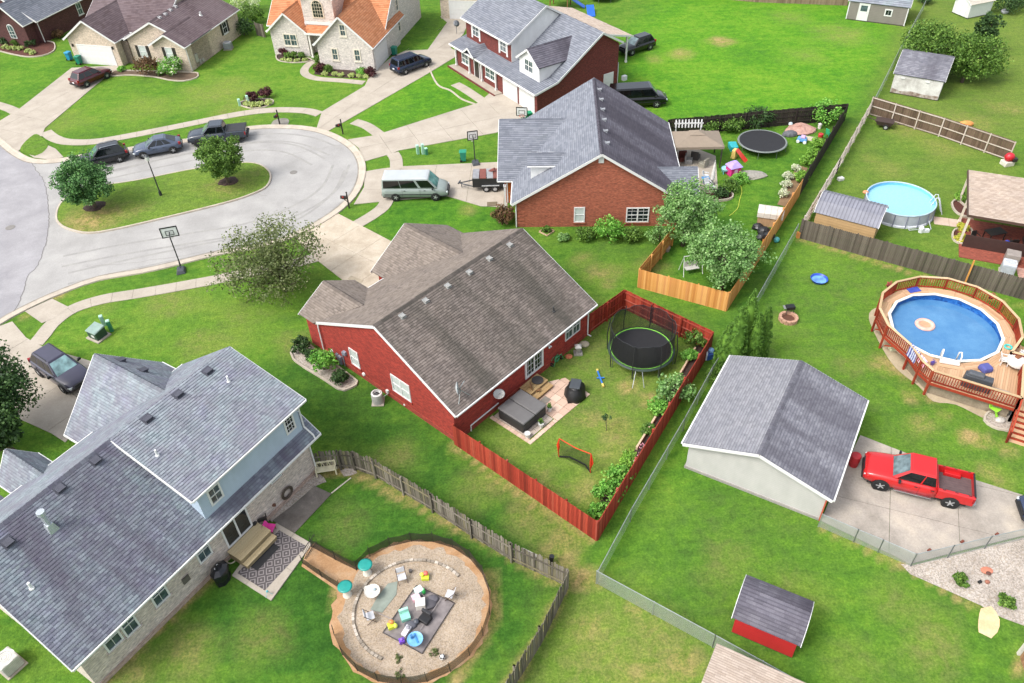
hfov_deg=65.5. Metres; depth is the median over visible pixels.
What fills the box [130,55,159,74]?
shrub
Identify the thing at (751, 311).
evergreen tree
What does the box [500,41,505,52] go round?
window
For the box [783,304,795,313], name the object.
grill
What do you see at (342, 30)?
window
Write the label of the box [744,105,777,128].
shrub
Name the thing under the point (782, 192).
shrub
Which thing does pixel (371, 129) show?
sidewalk
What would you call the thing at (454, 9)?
garage
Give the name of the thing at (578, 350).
stone lantern
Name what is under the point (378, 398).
air conditioner
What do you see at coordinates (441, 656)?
football
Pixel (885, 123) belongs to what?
handcart
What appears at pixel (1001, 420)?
boulder
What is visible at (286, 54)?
shrub
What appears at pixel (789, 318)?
fire pit
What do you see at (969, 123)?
tarp heap
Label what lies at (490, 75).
window
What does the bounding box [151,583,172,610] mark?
window
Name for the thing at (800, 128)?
tarp heap
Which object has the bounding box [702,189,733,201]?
patio bed
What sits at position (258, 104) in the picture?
shrub
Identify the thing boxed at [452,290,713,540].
fence
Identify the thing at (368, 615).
folding chair
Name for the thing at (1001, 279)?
fence
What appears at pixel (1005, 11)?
stone
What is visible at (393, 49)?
wheelie bin
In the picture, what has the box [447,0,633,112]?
house
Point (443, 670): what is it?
net fence
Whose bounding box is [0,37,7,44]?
shrub
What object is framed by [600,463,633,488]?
shrub
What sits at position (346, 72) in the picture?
mulch bed
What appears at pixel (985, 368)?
ottoman
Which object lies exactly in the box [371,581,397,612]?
ground mat
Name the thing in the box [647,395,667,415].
shrub
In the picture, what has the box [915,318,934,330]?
pool float
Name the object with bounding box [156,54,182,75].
shrub
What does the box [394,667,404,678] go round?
shrub
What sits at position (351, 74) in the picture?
shrub
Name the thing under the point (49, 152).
drive apron
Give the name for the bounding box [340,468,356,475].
gravel corner
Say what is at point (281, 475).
window
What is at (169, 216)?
island kerb
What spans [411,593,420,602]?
toy
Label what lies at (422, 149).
utility pedestal
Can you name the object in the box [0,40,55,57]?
mulch bed
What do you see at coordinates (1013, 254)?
utility cabinet
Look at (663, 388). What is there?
shrub
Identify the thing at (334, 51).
window
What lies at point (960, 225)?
shrub
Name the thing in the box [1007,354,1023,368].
patio table
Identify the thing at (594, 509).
shrub
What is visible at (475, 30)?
window
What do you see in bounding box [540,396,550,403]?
door mat
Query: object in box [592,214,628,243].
shrub
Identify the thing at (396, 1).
window
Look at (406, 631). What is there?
toy
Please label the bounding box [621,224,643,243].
shrub
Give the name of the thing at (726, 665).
shed
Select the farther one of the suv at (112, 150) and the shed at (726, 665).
the suv at (112, 150)
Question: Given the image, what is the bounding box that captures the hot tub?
[498,389,546,432]
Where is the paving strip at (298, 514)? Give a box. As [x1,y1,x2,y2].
[272,486,330,532]
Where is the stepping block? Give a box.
[837,176,843,180]
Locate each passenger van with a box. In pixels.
[381,169,449,201]
[609,81,667,107]
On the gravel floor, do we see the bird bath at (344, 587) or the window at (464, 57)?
the bird bath at (344, 587)
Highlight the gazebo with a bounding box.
[671,130,724,167]
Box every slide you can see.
[586,5,594,16]
[596,369,603,386]
[731,148,747,162]
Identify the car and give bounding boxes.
[132,133,182,158]
[796,135,807,143]
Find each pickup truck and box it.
[187,119,249,147]
[861,450,976,508]
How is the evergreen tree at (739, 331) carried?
on the ground at (694, 546)
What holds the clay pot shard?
on the ground at (694, 546)
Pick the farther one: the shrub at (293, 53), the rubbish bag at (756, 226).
the shrub at (293, 53)
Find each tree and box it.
[0,339,45,450]
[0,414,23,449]
[48,148,114,207]
[192,133,244,182]
[204,207,329,309]
[601,413,611,429]
[651,175,725,246]
[684,216,776,290]
[711,322,733,368]
[721,306,748,367]
[742,288,758,353]
[743,312,763,356]
[760,306,773,357]
[900,17,961,66]
[943,27,1013,82]
[973,11,1006,38]
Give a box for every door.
[221,508,252,548]
[474,60,479,78]
[506,182,511,201]
[525,349,543,379]
[856,3,870,20]
[955,0,962,13]
[960,2,967,16]
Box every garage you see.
[440,0,476,18]
[681,355,868,520]
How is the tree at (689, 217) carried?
on the ground at (694, 546)
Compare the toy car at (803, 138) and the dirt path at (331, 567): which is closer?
the dirt path at (331, 567)
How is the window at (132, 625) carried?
in the house at (141, 506)
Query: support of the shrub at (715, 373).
on the ground at (694, 546)
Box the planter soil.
[597,345,703,516]
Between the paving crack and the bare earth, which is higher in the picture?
the paving crack
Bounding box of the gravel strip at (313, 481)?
[270,474,325,521]
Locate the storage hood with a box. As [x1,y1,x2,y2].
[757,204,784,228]
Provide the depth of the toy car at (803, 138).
77.56 m
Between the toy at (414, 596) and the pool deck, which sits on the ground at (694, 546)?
the pool deck
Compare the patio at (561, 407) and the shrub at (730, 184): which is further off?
the shrub at (730, 184)
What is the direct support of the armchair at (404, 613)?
on the ground mat at (441, 610)
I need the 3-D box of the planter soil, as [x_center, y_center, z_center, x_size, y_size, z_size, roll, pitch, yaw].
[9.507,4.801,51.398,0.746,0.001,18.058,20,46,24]
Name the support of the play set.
on the ground at (694, 546)
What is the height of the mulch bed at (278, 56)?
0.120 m
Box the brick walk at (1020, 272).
[1017,267,1023,277]
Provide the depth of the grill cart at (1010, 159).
72.93 m
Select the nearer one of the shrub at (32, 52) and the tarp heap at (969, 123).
the tarp heap at (969, 123)
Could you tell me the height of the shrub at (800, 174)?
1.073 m
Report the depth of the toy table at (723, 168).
73.74 m
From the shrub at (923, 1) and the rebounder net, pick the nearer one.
the rebounder net
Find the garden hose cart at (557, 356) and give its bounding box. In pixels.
[550,353,562,366]
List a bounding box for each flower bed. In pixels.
[951,199,967,217]
[951,227,972,243]
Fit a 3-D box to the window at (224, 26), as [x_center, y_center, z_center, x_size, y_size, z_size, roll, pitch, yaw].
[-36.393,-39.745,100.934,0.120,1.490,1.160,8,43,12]
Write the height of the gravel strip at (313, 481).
0.001 m
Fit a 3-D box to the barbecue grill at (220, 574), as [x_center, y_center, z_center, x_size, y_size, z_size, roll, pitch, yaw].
[-15.766,12.518,43.084,0.856,1.200,1.188,-6,42,-5]
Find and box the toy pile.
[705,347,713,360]
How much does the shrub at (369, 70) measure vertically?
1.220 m
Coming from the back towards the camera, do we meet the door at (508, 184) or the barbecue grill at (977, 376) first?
the door at (508, 184)
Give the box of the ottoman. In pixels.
[978,363,992,373]
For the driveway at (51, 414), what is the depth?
54.67 m
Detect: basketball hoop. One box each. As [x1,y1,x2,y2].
[159,225,185,274]
[467,130,479,165]
[516,107,527,118]
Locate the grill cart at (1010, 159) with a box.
[999,152,1017,166]
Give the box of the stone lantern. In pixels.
[573,344,582,355]
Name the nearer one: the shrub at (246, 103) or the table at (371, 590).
the table at (371, 590)
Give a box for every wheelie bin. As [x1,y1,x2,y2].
[63,51,72,60]
[73,55,82,64]
[390,45,396,55]
[459,149,465,162]
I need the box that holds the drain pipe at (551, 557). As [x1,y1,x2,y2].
[549,554,553,564]
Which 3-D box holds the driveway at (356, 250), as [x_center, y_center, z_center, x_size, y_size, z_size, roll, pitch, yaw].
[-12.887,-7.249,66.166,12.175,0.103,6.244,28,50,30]
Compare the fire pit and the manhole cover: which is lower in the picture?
the fire pit
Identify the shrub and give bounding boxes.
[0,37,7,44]
[9,39,18,45]
[23,39,35,46]
[28,49,36,54]
[51,29,64,38]
[117,66,125,71]
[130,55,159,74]
[155,69,163,75]
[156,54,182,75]
[229,0,260,9]
[235,15,254,35]
[239,1,264,22]
[242,101,251,105]
[243,91,257,100]
[249,101,256,107]
[256,101,263,106]
[257,85,272,97]
[264,99,272,105]
[278,48,287,55]
[283,52,290,57]
[290,51,297,57]
[290,335,311,353]
[298,52,305,57]
[304,348,315,361]
[306,348,339,371]
[312,62,325,71]
[313,55,319,63]
[323,64,332,71]
[329,368,349,385]
[347,72,354,77]
[355,67,364,74]
[363,66,375,76]
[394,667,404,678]
[395,653,402,663]
[428,648,438,656]
[490,204,515,224]
[541,225,551,232]
[557,232,569,241]
[574,226,595,241]
[587,501,606,518]
[590,478,625,506]
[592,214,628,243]
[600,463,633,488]
[617,458,635,474]
[619,449,636,461]
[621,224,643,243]
[639,421,654,435]
[644,224,672,243]
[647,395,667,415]
[655,372,695,401]
[679,348,698,360]
[682,328,707,346]
[702,117,728,130]
[705,367,721,383]
[713,186,729,197]
[718,177,740,192]
[722,113,746,131]
[730,171,749,184]
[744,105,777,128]
[778,188,789,197]
[779,179,792,187]
[782,171,794,179]
[791,164,801,171]
[794,169,809,181]
[799,155,814,165]
[805,146,819,157]
[808,97,845,125]
[811,136,824,146]
[917,0,930,3]
[952,570,969,587]
[953,232,965,241]
[954,190,965,200]
[957,222,969,231]
[992,0,1023,14]
[997,592,1016,609]
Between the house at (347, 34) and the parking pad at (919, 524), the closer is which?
the parking pad at (919, 524)
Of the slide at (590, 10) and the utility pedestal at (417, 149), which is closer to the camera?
the utility pedestal at (417, 149)
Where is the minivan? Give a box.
[389,51,431,74]
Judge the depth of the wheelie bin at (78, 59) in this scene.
98.19 m
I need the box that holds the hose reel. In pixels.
[281,486,292,499]
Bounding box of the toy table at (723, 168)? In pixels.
[721,166,727,173]
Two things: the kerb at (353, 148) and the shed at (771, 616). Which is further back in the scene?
the kerb at (353, 148)
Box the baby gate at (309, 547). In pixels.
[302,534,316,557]
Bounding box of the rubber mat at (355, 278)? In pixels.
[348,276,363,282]
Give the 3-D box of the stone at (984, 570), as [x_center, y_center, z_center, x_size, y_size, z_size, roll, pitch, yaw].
[25.194,12.145,42.256,0.647,0.120,0.434,-3,41,0]
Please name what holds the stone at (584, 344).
on the ground at (694, 546)
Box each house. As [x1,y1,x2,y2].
[0,0,92,46]
[0,346,320,682]
[62,0,241,71]
[265,0,420,70]
[298,223,597,440]
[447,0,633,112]
[497,78,699,226]
[958,170,1023,267]
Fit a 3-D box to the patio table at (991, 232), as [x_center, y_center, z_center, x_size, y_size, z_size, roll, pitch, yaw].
[39.046,-8.617,64.497,1.500,0.750,0.900,-10,42,-9]
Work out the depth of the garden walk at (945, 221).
66.83 m
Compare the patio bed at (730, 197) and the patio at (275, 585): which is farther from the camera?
the patio bed at (730, 197)
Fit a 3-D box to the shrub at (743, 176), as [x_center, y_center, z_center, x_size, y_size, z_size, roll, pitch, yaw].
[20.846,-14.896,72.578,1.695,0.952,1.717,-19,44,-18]
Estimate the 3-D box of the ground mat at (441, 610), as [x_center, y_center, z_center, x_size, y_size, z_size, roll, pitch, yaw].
[-4.820,14.355,41.304,2.411,0.015,3.128,18,46,22]
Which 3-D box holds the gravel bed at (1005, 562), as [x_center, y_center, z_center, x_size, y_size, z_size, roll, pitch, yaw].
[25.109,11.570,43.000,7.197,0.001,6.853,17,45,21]
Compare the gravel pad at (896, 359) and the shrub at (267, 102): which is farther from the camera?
the shrub at (267, 102)
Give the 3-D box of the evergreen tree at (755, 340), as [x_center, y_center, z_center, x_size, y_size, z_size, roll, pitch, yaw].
[16.145,-0.042,53.007,1.452,4.962,1.422,29,50,30]
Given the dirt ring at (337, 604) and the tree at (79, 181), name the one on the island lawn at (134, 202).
the tree at (79, 181)
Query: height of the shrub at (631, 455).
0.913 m
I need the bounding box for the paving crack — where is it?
[91,143,352,266]
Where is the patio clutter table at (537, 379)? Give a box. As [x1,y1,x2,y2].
[532,376,542,383]
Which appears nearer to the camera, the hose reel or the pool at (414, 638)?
the pool at (414, 638)
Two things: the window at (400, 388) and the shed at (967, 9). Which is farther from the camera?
the shed at (967, 9)
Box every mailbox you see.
[273,110,279,123]
[335,119,343,133]
[340,192,349,207]
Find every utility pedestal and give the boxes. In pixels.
[98,314,105,325]
[105,319,113,331]
[415,144,419,154]
[420,143,424,154]
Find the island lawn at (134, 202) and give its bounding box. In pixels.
[57,163,269,231]
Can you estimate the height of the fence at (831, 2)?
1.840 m
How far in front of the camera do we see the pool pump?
65.72 m
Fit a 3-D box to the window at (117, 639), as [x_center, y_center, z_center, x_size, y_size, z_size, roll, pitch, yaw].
[-19.438,14.423,38.642,0.120,1.590,1.059,21,47,24]
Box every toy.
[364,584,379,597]
[387,619,397,630]
[399,637,404,644]
[401,625,411,636]
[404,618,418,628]
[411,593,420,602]
[414,585,422,594]
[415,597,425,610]
[420,571,428,580]
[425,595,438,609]
[1004,344,1012,349]
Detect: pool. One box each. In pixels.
[407,631,422,646]
[810,273,827,284]
[864,181,941,228]
[886,293,1004,369]
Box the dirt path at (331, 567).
[302,544,354,589]
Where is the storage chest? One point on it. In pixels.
(732, 146)
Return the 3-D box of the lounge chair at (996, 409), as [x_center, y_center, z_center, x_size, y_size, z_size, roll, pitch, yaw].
[30.576,4.258,50.331,0.792,1.070,0.862,-22,45,-21]
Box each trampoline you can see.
[607,305,677,387]
[737,129,787,159]
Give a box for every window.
[6,24,17,38]
[75,2,84,15]
[103,627,126,655]
[120,615,142,640]
[137,45,148,56]
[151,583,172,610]
[164,47,173,60]
[196,540,214,566]
[206,481,224,506]
[221,21,228,35]
[270,473,283,486]
[282,33,298,46]
[283,414,296,435]
[311,0,324,18]
[330,48,339,61]
[338,24,347,37]
[348,347,361,370]
[353,49,362,62]
[390,373,412,404]
[395,0,398,12]
[461,52,467,65]
[472,26,478,37]
[485,67,494,82]
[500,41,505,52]
[524,58,532,73]
[564,320,580,342]
[573,207,584,223]
[625,207,649,223]
[884,9,892,16]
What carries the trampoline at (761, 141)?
on the ground at (694, 546)
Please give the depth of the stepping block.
72.22 m
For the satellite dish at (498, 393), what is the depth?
50.69 m
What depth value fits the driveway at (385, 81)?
91.84 m
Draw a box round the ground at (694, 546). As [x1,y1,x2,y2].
[0,0,1023,682]
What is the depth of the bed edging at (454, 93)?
89.64 m
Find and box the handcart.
[867,116,904,129]
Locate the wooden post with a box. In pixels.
[963,260,974,285]
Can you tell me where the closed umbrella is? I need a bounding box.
[710,160,715,184]
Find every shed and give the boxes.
[701,644,804,682]
[731,575,813,657]
[813,190,888,243]
[845,0,912,25]
[890,49,954,100]
[952,0,995,18]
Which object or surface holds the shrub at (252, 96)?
on the mulch bed at (260, 100)
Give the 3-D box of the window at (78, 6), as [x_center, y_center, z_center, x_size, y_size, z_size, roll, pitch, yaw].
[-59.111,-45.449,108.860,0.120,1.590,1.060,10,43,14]
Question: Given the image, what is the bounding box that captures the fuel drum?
[848,452,861,467]
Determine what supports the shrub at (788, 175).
on the ground at (694, 546)
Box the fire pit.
[778,311,797,325]
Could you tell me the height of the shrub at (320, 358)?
1.748 m
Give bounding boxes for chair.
[257,513,267,523]
[362,609,375,625]
[395,566,407,583]
[445,586,456,602]
[704,177,711,187]
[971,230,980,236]
[989,404,1001,416]
[999,351,1007,366]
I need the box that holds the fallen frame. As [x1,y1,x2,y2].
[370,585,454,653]
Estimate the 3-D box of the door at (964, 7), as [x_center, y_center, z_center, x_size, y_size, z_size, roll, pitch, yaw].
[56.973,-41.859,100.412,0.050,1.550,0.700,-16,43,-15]
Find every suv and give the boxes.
[27,343,87,393]
[68,66,111,87]
[77,139,129,165]
[619,32,656,55]
[1015,495,1023,520]
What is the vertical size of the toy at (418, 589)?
0.361 m
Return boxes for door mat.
[251,543,279,569]
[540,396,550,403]
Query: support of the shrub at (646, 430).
on the planter soil
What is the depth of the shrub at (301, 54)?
97.38 m
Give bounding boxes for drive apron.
[31,145,62,158]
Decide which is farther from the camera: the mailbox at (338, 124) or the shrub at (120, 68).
the shrub at (120, 68)
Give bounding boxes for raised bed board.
[636,416,655,449]
[679,347,695,374]
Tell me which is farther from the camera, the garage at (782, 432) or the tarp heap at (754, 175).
the tarp heap at (754, 175)
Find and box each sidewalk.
[0,102,18,113]
[31,254,317,344]
[42,107,321,144]
[350,119,382,134]
[354,200,392,225]
[387,152,402,167]
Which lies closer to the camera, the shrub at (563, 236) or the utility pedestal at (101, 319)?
the utility pedestal at (101, 319)
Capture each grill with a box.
[210,560,230,587]
[564,378,585,403]
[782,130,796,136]
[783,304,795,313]
[960,369,993,393]
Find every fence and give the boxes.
[254,22,265,36]
[299,555,338,585]
[309,531,489,682]
[311,450,568,682]
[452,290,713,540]
[596,570,789,675]
[597,223,798,582]
[637,180,802,310]
[668,103,848,195]
[737,0,847,5]
[799,218,1023,299]
[801,100,873,231]
[818,513,1023,566]
[869,97,1015,158]
[874,1,925,102]
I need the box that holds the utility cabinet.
[1003,249,1021,265]
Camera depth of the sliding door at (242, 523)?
44.11 m
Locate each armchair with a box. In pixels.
[398,607,410,622]
[418,608,432,625]
[678,150,686,161]
[684,153,692,164]
[691,151,699,160]
[698,158,709,167]
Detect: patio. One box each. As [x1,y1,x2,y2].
[232,523,310,600]
[490,378,589,444]
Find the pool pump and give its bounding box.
[906,220,930,232]
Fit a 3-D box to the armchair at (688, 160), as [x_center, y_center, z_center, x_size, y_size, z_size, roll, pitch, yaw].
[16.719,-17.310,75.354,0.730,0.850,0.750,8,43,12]
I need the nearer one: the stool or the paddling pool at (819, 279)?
the stool
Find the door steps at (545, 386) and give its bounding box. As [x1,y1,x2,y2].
[520,374,552,399]
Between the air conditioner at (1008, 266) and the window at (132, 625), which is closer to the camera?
the window at (132, 625)
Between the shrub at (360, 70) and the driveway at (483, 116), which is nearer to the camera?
the driveway at (483, 116)
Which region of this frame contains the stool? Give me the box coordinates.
[262,520,275,533]
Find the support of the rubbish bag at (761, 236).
on the ground at (694, 546)
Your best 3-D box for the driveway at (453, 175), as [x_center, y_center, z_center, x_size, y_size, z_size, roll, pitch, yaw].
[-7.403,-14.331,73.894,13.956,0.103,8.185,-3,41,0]
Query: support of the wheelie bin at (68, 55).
on the ground at (694, 546)
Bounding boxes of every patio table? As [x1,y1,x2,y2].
[982,227,1007,239]
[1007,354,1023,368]
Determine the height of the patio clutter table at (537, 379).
0.552 m
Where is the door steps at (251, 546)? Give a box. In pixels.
[227,522,276,568]
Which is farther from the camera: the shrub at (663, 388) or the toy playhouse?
the toy playhouse
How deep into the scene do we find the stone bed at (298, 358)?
55.50 m
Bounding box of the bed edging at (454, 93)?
[428,66,475,103]
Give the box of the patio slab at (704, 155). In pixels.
[677,150,717,192]
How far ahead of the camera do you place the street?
71.29 m
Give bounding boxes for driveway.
[0,65,118,150]
[0,322,90,441]
[298,214,390,287]
[317,16,465,130]
[348,93,533,160]
[354,162,506,206]
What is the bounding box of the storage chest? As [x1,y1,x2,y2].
[728,141,738,151]
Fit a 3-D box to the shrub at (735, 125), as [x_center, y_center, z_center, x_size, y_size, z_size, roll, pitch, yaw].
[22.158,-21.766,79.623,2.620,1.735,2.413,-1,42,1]
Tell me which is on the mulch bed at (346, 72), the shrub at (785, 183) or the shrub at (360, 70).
the shrub at (360, 70)
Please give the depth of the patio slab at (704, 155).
75.36 m
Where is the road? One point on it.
(281, 191)
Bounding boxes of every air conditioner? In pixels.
[0,646,27,680]
[223,41,233,50]
[371,389,384,406]
[998,258,1017,275]
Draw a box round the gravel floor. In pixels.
[337,545,485,680]
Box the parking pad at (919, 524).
[821,435,1023,563]
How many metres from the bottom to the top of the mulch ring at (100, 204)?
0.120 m
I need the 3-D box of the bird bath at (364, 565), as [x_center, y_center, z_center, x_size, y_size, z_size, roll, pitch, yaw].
[-7.898,12.319,43.163,0.800,0.880,0.788,-3,41,0]
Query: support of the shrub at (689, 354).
on the planter soil
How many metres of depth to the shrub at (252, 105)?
87.68 m
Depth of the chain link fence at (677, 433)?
48.43 m
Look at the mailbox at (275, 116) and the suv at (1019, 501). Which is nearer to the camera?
the suv at (1019, 501)
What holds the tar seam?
on the street
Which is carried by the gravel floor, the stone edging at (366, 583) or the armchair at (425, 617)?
the stone edging at (366, 583)
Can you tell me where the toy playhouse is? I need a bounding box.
[725,160,742,176]
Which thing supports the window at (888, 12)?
in the shed at (892, 12)
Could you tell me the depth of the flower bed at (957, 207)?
68.39 m
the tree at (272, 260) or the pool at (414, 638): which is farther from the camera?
the tree at (272, 260)
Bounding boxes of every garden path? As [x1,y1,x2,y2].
[300,60,365,84]
[451,82,483,102]
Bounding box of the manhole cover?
[5,225,14,229]
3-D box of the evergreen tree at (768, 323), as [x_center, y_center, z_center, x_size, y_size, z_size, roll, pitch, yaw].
[16.916,-0.525,53.533,1.374,4.936,1.369,13,44,17]
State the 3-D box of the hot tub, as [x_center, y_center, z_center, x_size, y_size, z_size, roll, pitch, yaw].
[0.662,4.499,51.420,2.266,0.980,2.263,30,51,31]
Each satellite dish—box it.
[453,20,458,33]
[455,381,468,403]
[493,389,504,398]
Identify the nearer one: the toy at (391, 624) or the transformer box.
the toy at (391, 624)
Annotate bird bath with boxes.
[337,580,351,598]
[358,558,371,576]
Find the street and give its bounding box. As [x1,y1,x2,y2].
[0,147,48,317]
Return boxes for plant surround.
[539,228,554,235]
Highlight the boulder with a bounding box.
[994,417,1005,423]
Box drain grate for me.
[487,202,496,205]
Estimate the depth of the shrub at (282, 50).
97.98 m
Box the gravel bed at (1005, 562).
[901,538,1023,625]
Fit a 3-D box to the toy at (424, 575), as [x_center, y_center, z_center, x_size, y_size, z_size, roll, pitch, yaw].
[-4.724,12.601,42.928,0.492,0.451,0.406,-3,41,0]
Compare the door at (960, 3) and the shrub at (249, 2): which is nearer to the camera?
the door at (960, 3)
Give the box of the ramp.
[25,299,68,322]
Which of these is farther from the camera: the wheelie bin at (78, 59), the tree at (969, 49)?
the wheelie bin at (78, 59)
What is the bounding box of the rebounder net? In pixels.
[557,438,593,472]
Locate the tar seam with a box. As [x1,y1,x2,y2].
[13,164,49,311]
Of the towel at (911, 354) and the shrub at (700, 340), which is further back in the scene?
the shrub at (700, 340)
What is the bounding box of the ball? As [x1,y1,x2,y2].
[773,237,779,242]
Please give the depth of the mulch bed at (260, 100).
88.60 m
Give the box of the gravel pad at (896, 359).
[869,308,986,417]
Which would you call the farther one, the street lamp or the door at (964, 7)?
the door at (964, 7)
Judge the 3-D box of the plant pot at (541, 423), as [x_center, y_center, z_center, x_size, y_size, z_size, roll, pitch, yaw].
[1.859,5.187,50.796,0.423,0.700,0.379,-3,41,0]
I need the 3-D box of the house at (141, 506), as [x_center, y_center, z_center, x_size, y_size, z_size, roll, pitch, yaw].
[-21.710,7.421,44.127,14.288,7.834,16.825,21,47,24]
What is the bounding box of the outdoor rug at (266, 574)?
[238,530,304,589]
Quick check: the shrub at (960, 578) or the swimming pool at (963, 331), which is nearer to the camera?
the shrub at (960, 578)
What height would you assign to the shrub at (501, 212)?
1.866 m
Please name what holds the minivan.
on the driveway at (385, 81)
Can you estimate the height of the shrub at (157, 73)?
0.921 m
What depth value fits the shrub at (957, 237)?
64.56 m
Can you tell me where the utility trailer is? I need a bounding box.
[458,168,503,191]
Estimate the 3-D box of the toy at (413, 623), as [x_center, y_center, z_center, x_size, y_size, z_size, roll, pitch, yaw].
[-5.139,14.545,40.958,0.795,0.279,0.494,-12,42,-11]
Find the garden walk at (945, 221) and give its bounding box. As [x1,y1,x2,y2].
[933,216,957,226]
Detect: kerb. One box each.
[0,124,365,324]
[55,162,271,233]
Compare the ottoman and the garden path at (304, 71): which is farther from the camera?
the garden path at (304, 71)
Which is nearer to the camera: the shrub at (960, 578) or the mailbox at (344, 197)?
the shrub at (960, 578)
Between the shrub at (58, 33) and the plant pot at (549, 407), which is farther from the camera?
the shrub at (58, 33)
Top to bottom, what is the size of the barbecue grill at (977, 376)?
1.180 m
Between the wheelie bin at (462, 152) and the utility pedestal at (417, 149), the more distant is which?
the utility pedestal at (417, 149)
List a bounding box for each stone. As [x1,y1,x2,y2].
[579,341,588,347]
[981,567,992,573]
[1001,9,1008,13]
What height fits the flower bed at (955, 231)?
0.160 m
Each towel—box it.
[906,344,920,362]
[907,287,920,292]
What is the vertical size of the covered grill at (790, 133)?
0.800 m
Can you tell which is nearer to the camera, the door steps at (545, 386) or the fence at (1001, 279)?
the door steps at (545, 386)
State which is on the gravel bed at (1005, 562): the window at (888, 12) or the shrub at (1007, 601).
the shrub at (1007, 601)
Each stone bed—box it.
[290,343,357,390]
[983,410,1019,431]
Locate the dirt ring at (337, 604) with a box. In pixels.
[329,540,492,682]
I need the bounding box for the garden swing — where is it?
[678,255,702,276]
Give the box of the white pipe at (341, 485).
[331,477,350,492]
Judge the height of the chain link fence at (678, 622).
1.240 m
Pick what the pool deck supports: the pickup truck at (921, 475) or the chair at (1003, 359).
the chair at (1003, 359)
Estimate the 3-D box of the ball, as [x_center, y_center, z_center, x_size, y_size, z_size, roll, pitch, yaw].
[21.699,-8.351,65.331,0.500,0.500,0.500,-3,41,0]
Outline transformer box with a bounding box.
[85,321,111,343]
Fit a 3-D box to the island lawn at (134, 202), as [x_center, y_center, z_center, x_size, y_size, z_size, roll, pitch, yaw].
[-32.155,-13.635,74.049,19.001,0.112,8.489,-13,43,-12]
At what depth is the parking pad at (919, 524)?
44.99 m
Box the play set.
[550,0,584,7]
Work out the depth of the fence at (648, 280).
60.33 m
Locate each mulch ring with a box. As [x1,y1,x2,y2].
[83,201,105,211]
[217,176,238,185]
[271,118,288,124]
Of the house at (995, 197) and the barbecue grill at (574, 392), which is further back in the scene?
the house at (995, 197)
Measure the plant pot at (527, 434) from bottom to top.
0.340 m
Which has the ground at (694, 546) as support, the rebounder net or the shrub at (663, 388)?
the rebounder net
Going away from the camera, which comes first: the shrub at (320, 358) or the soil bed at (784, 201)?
the shrub at (320, 358)
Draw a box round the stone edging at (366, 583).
[352,558,458,659]
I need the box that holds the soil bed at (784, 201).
[778,165,807,205]
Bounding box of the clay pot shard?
[565,354,572,358]
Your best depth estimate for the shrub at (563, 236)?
66.27 m
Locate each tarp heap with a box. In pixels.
[739,170,767,179]
[785,122,816,135]
[960,120,973,126]
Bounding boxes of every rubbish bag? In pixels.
[752,223,763,229]
[756,233,765,240]
[757,226,770,233]
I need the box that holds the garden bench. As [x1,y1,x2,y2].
[315,459,336,476]
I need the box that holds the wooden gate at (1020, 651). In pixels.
[1016,643,1023,668]
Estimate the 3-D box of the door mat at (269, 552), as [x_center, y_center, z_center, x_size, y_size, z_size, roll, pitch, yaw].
[-13.835,11.941,44.384,0.750,0.015,1.750,21,47,24]
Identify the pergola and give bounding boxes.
[674,119,703,130]
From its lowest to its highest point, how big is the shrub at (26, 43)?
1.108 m
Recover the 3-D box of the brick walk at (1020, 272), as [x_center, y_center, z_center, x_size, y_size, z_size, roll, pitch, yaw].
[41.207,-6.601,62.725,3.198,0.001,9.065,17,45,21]
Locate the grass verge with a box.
[20,134,47,155]
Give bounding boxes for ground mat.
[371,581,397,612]
[384,586,453,653]
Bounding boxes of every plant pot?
[524,431,529,437]
[538,418,543,427]
[547,402,551,411]
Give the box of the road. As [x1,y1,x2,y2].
[16,129,357,308]
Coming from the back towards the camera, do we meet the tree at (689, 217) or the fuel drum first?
the tree at (689, 217)
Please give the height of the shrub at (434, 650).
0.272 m
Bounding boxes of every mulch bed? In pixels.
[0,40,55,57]
[110,70,198,81]
[240,98,273,108]
[276,54,311,62]
[314,69,370,77]
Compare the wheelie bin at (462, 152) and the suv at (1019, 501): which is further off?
the wheelie bin at (462, 152)
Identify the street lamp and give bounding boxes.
[144,154,161,195]
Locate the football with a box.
[439,654,444,659]
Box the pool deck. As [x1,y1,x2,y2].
[871,276,1023,445]

